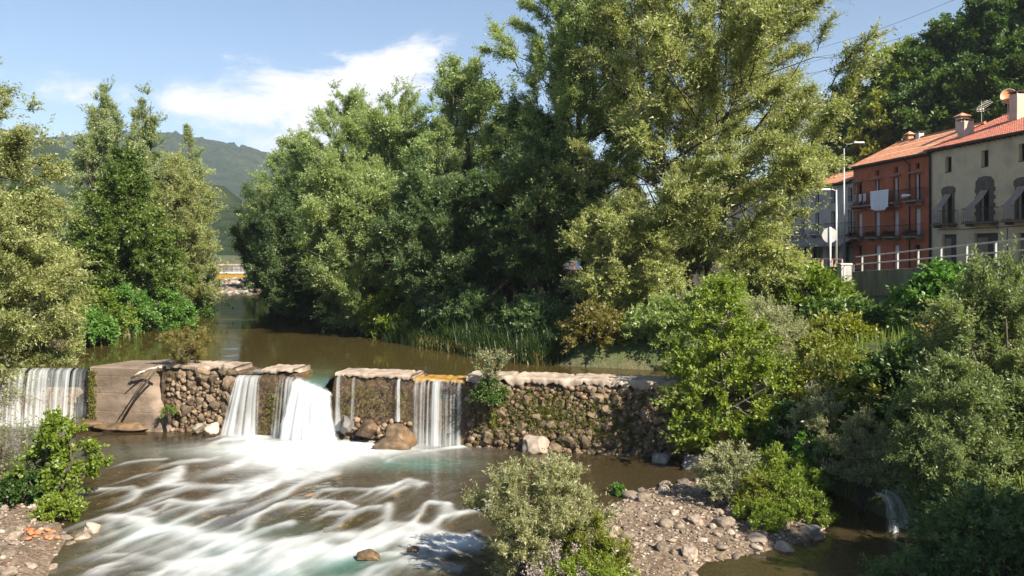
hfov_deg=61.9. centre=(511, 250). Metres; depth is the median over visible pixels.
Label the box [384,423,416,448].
boulder
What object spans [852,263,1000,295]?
ribbed parapet
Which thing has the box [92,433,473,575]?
water foam
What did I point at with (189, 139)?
poplar tree
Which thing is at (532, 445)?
boulder
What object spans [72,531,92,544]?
cobble
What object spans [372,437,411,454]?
boulder
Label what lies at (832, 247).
window
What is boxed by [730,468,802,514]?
shrub
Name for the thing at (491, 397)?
shrub
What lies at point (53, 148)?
hill
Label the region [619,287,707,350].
shrub
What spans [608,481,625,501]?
shrub
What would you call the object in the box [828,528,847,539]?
cobble
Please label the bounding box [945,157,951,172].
window
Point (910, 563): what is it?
shrub
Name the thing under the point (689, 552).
cobble
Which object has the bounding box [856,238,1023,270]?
guard rail
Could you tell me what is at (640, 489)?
cobble
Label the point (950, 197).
balcony door
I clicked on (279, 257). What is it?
riverside tree
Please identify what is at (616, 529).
cobble
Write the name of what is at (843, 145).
slope tree
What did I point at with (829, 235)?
road sign
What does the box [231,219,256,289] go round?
bank tree
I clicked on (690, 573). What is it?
cobble
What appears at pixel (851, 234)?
flower box
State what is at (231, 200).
hill
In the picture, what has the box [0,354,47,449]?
drooping willow
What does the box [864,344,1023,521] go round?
willow thicket
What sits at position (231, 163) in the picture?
hill
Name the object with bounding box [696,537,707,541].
cobble
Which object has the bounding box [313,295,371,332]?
shrub
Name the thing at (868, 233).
flower box
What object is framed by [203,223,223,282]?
poplar tree
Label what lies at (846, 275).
stair gate
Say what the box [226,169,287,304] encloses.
riverside tree
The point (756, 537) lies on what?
cobble
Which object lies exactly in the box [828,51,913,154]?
slope tree
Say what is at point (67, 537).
cobble
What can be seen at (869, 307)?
shrub
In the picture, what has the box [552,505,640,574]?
shrub
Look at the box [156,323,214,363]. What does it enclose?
shrub
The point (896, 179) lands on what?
balcony door
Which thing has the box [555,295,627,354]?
shrub
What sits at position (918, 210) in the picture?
balcony door
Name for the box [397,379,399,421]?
waterfall
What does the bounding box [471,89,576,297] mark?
riverside tree
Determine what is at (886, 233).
flower box
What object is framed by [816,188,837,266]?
street lamp
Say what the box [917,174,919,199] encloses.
balcony door
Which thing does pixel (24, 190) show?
bank tree
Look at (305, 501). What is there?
white water rapids
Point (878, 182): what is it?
balcony door
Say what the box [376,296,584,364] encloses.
reeds
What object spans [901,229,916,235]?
flower box
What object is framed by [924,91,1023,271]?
cream house
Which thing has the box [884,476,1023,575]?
shrub
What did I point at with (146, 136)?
poplar tree
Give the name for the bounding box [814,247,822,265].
window
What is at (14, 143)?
willow tree
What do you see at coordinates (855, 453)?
tree
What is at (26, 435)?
drooping willow
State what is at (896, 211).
balcony door
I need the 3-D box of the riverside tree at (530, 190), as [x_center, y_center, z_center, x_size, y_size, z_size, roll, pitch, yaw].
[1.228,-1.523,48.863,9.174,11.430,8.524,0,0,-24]
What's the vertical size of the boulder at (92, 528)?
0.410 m
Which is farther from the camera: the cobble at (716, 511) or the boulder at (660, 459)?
the boulder at (660, 459)
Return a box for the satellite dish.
[1000,89,1014,119]
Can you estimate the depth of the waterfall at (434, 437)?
34.90 m
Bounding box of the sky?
[0,0,1001,206]
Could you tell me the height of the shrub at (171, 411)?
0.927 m
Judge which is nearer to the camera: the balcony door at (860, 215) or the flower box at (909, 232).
the flower box at (909, 232)
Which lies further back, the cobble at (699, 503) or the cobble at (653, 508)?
the cobble at (699, 503)
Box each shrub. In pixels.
[0,464,65,505]
[26,488,89,522]
[29,283,93,321]
[55,305,120,346]
[73,282,143,338]
[102,282,161,334]
[136,288,198,330]
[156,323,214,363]
[158,404,177,424]
[182,285,218,317]
[249,275,270,301]
[262,290,283,309]
[301,298,330,318]
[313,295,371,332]
[355,285,423,338]
[418,281,510,327]
[459,446,625,575]
[468,374,512,412]
[471,346,514,389]
[494,287,578,337]
[520,539,600,575]
[542,545,642,575]
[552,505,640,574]
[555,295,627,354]
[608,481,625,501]
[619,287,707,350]
[679,269,775,328]
[689,438,774,507]
[700,291,825,361]
[710,418,755,471]
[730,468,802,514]
[731,497,796,532]
[741,440,832,506]
[748,398,844,476]
[764,259,868,316]
[771,429,833,497]
[772,324,893,437]
[775,378,851,492]
[780,486,842,528]
[789,291,899,327]
[799,307,887,344]
[826,332,938,439]
[857,541,962,575]
[879,256,971,332]
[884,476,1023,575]
[892,308,949,411]
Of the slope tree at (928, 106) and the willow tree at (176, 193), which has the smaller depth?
the willow tree at (176, 193)
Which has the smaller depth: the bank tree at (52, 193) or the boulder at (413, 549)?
the boulder at (413, 549)
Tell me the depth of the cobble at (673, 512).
25.46 m
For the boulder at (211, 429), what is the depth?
36.29 m
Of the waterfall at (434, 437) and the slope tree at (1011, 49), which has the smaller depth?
the waterfall at (434, 437)
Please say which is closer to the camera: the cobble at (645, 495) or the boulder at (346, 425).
the cobble at (645, 495)
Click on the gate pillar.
(841, 268)
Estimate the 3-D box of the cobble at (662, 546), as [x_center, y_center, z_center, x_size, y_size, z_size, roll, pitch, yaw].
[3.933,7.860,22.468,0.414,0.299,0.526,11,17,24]
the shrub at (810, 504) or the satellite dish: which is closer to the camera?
the shrub at (810, 504)
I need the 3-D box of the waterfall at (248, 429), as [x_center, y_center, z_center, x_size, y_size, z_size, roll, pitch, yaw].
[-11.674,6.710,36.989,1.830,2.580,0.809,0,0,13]
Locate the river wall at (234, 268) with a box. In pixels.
[217,264,243,271]
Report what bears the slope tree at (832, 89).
on the ground at (868, 530)
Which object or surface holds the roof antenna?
on the cream house at (976, 184)
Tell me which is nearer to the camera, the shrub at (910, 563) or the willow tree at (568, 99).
the shrub at (910, 563)
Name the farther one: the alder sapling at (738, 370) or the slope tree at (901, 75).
the slope tree at (901, 75)
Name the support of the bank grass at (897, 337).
on the ground at (868, 530)
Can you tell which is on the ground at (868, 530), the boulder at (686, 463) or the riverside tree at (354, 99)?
the riverside tree at (354, 99)
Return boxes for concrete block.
[87,357,197,445]
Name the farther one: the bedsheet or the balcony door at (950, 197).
the bedsheet
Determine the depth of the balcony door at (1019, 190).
57.64 m
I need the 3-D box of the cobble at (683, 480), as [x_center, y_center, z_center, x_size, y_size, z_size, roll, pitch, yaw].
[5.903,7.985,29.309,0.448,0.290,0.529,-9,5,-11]
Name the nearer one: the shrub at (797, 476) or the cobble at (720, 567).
the cobble at (720, 567)
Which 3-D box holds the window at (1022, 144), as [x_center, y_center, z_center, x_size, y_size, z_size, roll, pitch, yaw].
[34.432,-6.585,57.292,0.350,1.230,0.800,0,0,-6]
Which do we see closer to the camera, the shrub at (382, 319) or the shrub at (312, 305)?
the shrub at (382, 319)
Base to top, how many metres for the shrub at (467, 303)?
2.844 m
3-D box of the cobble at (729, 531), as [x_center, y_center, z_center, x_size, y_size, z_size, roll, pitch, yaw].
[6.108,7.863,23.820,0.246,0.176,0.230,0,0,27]
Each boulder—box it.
[73,419,106,428]
[82,522,101,535]
[192,423,204,433]
[204,422,218,436]
[340,415,351,433]
[356,549,380,560]
[357,419,377,437]
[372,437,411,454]
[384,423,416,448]
[408,546,419,553]
[521,434,549,460]
[652,453,670,465]
[681,454,691,473]
[689,454,715,473]
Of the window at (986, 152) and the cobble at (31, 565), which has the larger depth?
the window at (986, 152)
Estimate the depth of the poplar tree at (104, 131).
74.10 m
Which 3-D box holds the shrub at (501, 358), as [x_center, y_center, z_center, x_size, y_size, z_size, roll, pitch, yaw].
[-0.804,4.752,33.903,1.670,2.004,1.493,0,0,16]
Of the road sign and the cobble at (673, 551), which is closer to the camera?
the cobble at (673, 551)
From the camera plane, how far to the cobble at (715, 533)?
23.58 m
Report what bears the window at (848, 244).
in the grey house at (825, 219)
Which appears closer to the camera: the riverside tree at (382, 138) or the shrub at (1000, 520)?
the shrub at (1000, 520)
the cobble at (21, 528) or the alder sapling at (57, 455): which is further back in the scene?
the alder sapling at (57, 455)
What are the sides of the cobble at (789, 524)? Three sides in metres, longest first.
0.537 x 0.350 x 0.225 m
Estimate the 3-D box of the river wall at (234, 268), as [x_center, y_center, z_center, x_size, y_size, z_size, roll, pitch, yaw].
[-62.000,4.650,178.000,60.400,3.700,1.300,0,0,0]
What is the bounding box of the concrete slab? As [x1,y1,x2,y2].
[92,422,147,431]
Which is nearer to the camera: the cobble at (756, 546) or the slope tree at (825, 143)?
the cobble at (756, 546)
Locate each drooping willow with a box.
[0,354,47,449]
[0,411,48,473]
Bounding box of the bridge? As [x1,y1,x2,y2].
[216,272,243,278]
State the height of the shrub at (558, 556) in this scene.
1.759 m
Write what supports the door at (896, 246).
in the red house at (898, 169)
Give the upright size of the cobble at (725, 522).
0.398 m
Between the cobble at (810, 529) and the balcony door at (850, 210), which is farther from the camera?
the balcony door at (850, 210)
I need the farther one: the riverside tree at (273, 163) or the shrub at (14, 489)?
the riverside tree at (273, 163)
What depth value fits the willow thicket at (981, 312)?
25.12 m
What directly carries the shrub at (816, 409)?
on the ground at (868, 530)
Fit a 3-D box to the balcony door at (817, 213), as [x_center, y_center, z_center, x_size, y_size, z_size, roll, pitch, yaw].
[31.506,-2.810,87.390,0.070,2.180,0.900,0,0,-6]
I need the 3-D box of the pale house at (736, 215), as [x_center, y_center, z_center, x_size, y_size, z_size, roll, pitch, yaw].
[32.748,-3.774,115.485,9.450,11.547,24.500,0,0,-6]
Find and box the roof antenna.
[978,100,991,121]
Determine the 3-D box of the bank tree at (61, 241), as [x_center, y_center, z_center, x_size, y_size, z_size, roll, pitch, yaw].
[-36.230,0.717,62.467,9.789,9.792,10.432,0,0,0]
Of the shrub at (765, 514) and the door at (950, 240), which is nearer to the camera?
the shrub at (765, 514)
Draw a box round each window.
[800,247,807,259]
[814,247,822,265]
[831,246,838,266]
[846,242,851,262]
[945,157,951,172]
[981,150,987,167]
[1018,144,1023,161]
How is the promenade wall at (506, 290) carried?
on the ground at (868, 530)
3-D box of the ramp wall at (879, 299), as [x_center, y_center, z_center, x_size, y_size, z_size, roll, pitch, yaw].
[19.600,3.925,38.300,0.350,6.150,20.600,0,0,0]
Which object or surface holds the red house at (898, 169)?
on the ground at (868, 530)
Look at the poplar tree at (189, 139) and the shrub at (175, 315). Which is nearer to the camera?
the shrub at (175, 315)
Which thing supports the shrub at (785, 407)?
on the ground at (868, 530)
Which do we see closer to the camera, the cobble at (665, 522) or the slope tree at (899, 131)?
the cobble at (665, 522)
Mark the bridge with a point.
(233, 274)
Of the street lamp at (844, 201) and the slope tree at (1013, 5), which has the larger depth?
the slope tree at (1013, 5)
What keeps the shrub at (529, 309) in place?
on the ground at (868, 530)
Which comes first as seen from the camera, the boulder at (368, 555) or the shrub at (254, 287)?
the boulder at (368, 555)
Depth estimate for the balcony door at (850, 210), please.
81.00 m
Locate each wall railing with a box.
[493,262,712,269]
[807,258,842,266]
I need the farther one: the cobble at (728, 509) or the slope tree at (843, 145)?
the slope tree at (843, 145)
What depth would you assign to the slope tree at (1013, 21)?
95.75 m
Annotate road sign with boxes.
[822,227,836,267]
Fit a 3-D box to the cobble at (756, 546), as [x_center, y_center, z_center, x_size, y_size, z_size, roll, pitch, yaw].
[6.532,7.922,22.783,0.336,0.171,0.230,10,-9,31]
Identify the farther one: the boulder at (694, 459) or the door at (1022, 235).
the door at (1022, 235)
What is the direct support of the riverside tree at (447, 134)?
on the ground at (868, 530)
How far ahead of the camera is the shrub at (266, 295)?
75.57 m
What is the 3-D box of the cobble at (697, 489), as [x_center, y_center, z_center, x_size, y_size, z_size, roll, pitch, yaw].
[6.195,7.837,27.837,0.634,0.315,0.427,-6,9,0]
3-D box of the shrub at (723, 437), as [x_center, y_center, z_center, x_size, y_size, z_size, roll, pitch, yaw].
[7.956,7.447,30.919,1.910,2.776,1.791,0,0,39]
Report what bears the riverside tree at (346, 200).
on the ground at (868, 530)
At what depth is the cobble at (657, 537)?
23.19 m
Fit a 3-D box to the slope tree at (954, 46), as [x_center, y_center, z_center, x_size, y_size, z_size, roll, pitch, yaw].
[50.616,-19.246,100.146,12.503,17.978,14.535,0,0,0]
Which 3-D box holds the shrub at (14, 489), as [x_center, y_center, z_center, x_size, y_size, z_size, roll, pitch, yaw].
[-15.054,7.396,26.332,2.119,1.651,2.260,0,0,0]
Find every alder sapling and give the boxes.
[2,405,114,496]
[650,261,809,475]
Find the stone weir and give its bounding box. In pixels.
[161,360,770,470]
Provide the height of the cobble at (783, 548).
0.539 m
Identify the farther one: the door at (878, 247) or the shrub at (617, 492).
the door at (878, 247)
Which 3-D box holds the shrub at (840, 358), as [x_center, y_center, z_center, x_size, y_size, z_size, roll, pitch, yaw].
[11.575,4.961,31.583,4.136,4.500,4.214,0,0,0]
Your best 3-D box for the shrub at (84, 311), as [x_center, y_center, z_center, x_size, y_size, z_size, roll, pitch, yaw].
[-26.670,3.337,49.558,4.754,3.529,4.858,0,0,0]
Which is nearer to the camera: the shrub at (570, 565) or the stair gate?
the shrub at (570, 565)
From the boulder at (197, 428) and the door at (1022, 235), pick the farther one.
the door at (1022, 235)
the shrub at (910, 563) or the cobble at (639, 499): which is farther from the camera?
the cobble at (639, 499)
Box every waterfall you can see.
[0,370,73,427]
[222,376,253,437]
[279,380,336,441]
[335,390,339,430]
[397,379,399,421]
[420,381,459,446]
[881,490,917,532]
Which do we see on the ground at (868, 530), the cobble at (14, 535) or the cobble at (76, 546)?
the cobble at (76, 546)
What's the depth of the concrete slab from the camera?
37.56 m
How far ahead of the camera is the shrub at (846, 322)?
35.39 m
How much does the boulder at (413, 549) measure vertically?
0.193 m
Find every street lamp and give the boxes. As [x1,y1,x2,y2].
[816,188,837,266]
[843,142,864,262]
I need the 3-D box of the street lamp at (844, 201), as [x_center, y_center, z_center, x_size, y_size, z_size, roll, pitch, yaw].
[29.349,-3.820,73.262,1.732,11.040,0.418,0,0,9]
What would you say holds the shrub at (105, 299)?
on the ground at (868, 530)
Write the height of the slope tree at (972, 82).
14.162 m
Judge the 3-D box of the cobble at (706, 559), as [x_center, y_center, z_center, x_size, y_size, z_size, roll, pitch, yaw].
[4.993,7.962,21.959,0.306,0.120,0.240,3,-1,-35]
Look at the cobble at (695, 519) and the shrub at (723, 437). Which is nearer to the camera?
the cobble at (695, 519)
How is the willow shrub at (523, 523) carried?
on the ground at (868, 530)
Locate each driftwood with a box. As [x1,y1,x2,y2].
[118,369,151,418]
[121,367,158,421]
[130,366,161,379]
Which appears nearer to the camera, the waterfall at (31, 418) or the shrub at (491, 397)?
the shrub at (491, 397)
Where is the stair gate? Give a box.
[845,264,854,286]
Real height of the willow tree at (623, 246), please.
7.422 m
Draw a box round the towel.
[901,194,910,197]
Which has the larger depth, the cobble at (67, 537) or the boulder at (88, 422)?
the boulder at (88, 422)
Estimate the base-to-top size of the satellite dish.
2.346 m
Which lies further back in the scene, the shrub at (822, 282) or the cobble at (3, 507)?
the shrub at (822, 282)
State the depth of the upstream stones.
124.41 m
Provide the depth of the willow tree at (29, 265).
39.63 m
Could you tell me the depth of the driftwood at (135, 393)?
37.74 m
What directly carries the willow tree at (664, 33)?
on the ground at (868, 530)
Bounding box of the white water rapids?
[73,449,603,575]
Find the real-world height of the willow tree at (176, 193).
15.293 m
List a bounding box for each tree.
[0,56,97,307]
[0,181,102,392]
[4,182,71,245]
[7,174,72,243]
[11,201,78,304]
[53,74,129,268]
[58,142,201,322]
[119,82,171,217]
[144,145,233,317]
[172,123,229,297]
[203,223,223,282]
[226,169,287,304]
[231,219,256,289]
[235,125,320,279]
[242,175,335,319]
[273,79,389,285]
[282,141,406,333]
[339,74,439,300]
[361,147,510,314]
[394,50,506,279]
[448,125,608,304]
[468,0,671,311]
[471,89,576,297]
[549,0,900,299]
[554,185,696,315]
[712,220,821,320]
[801,113,843,157]
[818,102,889,172]
[821,71,868,173]
[821,402,901,518]
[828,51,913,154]
[839,85,901,169]
[845,81,942,158]
[853,34,944,104]
[876,65,980,144]
[895,12,995,92]
[919,49,1023,131]
[929,0,1023,73]
[949,0,1023,56]
[964,24,1023,122]
[1005,0,1023,19]
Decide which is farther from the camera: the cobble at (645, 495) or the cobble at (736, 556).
the cobble at (645, 495)
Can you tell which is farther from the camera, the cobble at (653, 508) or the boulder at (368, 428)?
the boulder at (368, 428)
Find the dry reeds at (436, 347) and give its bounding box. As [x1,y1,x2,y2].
[405,333,550,364]
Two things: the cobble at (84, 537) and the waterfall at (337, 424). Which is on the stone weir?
the waterfall at (337, 424)
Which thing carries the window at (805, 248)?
in the grey house at (825, 219)
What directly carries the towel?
on the red house at (898, 169)
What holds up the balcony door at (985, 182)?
in the cream house at (976, 184)
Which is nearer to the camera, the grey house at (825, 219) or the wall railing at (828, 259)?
the wall railing at (828, 259)
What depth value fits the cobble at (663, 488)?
27.84 m
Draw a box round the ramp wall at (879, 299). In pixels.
[853,296,910,317]
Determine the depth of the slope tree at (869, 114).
91.09 m
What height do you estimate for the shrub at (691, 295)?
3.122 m
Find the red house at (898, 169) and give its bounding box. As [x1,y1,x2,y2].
[848,113,985,270]
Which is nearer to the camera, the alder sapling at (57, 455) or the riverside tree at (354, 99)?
the alder sapling at (57, 455)
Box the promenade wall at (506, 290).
[408,266,836,304]
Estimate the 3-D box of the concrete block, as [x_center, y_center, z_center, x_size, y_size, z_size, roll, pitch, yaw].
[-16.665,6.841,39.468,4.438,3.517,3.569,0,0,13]
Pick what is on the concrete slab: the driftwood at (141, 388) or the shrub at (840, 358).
the driftwood at (141, 388)
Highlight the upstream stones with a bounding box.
[214,275,261,293]
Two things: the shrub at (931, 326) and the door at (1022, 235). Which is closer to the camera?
the shrub at (931, 326)
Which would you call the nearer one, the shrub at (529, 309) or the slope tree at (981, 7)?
the shrub at (529, 309)
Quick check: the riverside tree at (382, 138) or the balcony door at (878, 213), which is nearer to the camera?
the riverside tree at (382, 138)
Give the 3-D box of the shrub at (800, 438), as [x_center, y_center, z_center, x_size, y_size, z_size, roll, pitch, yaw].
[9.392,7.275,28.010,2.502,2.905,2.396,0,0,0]
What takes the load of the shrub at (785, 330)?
on the ground at (868, 530)
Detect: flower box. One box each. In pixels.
[846,232,857,237]
[862,231,875,236]
[881,230,894,236]
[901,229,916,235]
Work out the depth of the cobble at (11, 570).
20.43 m
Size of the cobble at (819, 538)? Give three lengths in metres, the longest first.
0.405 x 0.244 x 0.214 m
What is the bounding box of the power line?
[813,0,952,49]
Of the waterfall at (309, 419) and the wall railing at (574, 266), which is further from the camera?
the wall railing at (574, 266)
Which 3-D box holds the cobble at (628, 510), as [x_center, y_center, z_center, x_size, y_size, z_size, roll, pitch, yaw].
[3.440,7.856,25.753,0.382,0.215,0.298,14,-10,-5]
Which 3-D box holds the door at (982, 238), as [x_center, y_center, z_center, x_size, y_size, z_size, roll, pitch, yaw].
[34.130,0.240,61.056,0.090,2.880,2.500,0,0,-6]
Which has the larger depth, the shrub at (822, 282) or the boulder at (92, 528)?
the shrub at (822, 282)
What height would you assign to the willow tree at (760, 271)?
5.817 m
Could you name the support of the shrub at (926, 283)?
on the ground at (868, 530)
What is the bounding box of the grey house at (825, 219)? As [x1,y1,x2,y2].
[769,170,856,269]
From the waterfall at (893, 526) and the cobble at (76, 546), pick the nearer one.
the cobble at (76, 546)
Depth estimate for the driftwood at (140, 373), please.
37.46 m
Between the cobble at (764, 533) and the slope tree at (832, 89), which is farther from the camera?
the slope tree at (832, 89)
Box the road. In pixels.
[408,263,853,271]
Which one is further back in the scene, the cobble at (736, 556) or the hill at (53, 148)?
the hill at (53, 148)
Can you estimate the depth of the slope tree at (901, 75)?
100.46 m
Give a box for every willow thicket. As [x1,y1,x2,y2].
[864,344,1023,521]
[884,231,1023,480]
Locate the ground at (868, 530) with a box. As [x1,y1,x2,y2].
[0,252,1023,575]
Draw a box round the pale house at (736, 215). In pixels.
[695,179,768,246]
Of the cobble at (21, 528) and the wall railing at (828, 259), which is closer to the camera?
the cobble at (21, 528)
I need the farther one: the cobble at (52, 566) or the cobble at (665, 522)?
the cobble at (665, 522)
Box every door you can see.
[817,213,818,233]
[850,210,851,231]
[859,213,861,236]
[877,180,879,190]
[877,212,879,235]
[877,246,879,268]
[895,177,898,201]
[895,210,898,235]
[895,245,898,268]
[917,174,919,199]
[917,208,919,235]
[932,186,954,223]
[945,235,956,263]
[965,176,994,221]
[978,234,997,262]
[1003,177,1023,219]
[1021,234,1023,271]
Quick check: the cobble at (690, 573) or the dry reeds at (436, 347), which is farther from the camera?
the dry reeds at (436, 347)
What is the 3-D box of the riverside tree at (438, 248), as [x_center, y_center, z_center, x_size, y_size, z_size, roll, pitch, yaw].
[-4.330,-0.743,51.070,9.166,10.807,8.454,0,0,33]
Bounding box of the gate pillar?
[836,263,852,293]
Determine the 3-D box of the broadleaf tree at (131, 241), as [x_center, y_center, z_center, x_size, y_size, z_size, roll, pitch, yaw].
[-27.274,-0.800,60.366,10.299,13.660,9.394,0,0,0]
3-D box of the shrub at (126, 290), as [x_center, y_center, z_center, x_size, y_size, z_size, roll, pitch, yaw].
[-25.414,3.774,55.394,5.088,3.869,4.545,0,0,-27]
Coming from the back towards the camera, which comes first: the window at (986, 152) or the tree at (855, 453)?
the window at (986, 152)
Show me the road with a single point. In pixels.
(572, 267)
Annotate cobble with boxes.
[0,504,7,510]
[0,549,16,557]
[1,565,17,575]
[4,530,25,541]
[15,525,25,530]
[25,562,37,568]
[48,533,57,539]
[48,563,57,569]
[62,534,72,539]
[65,540,75,546]
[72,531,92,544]
[73,544,80,549]
[605,530,616,539]
[610,526,619,532]
[619,530,635,538]
[620,507,631,512]
[622,490,637,498]
[635,496,645,501]
[636,491,650,499]
[637,487,644,492]
[638,510,645,514]
[651,506,659,510]
[652,534,662,540]
[654,541,668,552]
[657,518,673,527]
[658,484,669,492]
[659,480,670,485]
[669,549,677,554]
[670,509,677,514]
[674,523,685,528]
[677,478,689,483]
[681,544,697,560]
[684,559,692,565]
[686,514,703,524]
[687,571,698,575]
[692,486,709,493]
[696,501,703,505]
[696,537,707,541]
[701,557,710,561]
[709,523,716,528]
[712,516,734,527]
[712,531,722,535]
[713,509,723,514]
[713,563,725,572]
[714,544,728,549]
[724,505,732,512]
[726,529,734,533]
[731,552,740,560]
[745,532,767,543]
[750,543,762,550]
[760,530,767,536]
[774,540,795,556]
[780,521,792,526]
[799,525,820,534]
[813,535,824,541]
[827,517,834,525]
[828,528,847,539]
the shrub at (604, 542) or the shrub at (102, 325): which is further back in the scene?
the shrub at (102, 325)
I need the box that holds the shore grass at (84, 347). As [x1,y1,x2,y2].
[11,306,165,354]
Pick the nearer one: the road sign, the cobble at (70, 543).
the cobble at (70, 543)
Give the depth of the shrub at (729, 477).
26.30 m
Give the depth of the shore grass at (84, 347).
49.28 m
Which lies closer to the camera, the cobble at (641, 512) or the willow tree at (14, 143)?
the cobble at (641, 512)
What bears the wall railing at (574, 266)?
on the promenade wall at (506, 290)
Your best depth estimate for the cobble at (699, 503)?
26.37 m
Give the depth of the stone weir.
35.08 m
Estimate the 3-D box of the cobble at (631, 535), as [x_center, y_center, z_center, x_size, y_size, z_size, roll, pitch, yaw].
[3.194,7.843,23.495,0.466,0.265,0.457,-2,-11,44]
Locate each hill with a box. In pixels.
[0,128,89,193]
[45,131,690,227]
[46,183,693,255]
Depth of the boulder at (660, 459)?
32.20 m
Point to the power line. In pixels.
(886, 26)
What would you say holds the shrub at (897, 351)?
on the ground at (868, 530)
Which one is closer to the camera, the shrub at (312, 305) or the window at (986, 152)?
the window at (986, 152)
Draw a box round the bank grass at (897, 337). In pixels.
[711,301,1023,575]
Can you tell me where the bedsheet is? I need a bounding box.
[870,189,888,210]
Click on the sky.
(244, 72)
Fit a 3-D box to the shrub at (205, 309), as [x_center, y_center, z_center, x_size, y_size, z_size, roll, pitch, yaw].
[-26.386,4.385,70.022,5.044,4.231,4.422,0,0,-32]
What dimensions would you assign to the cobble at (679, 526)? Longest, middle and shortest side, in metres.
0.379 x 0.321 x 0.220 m

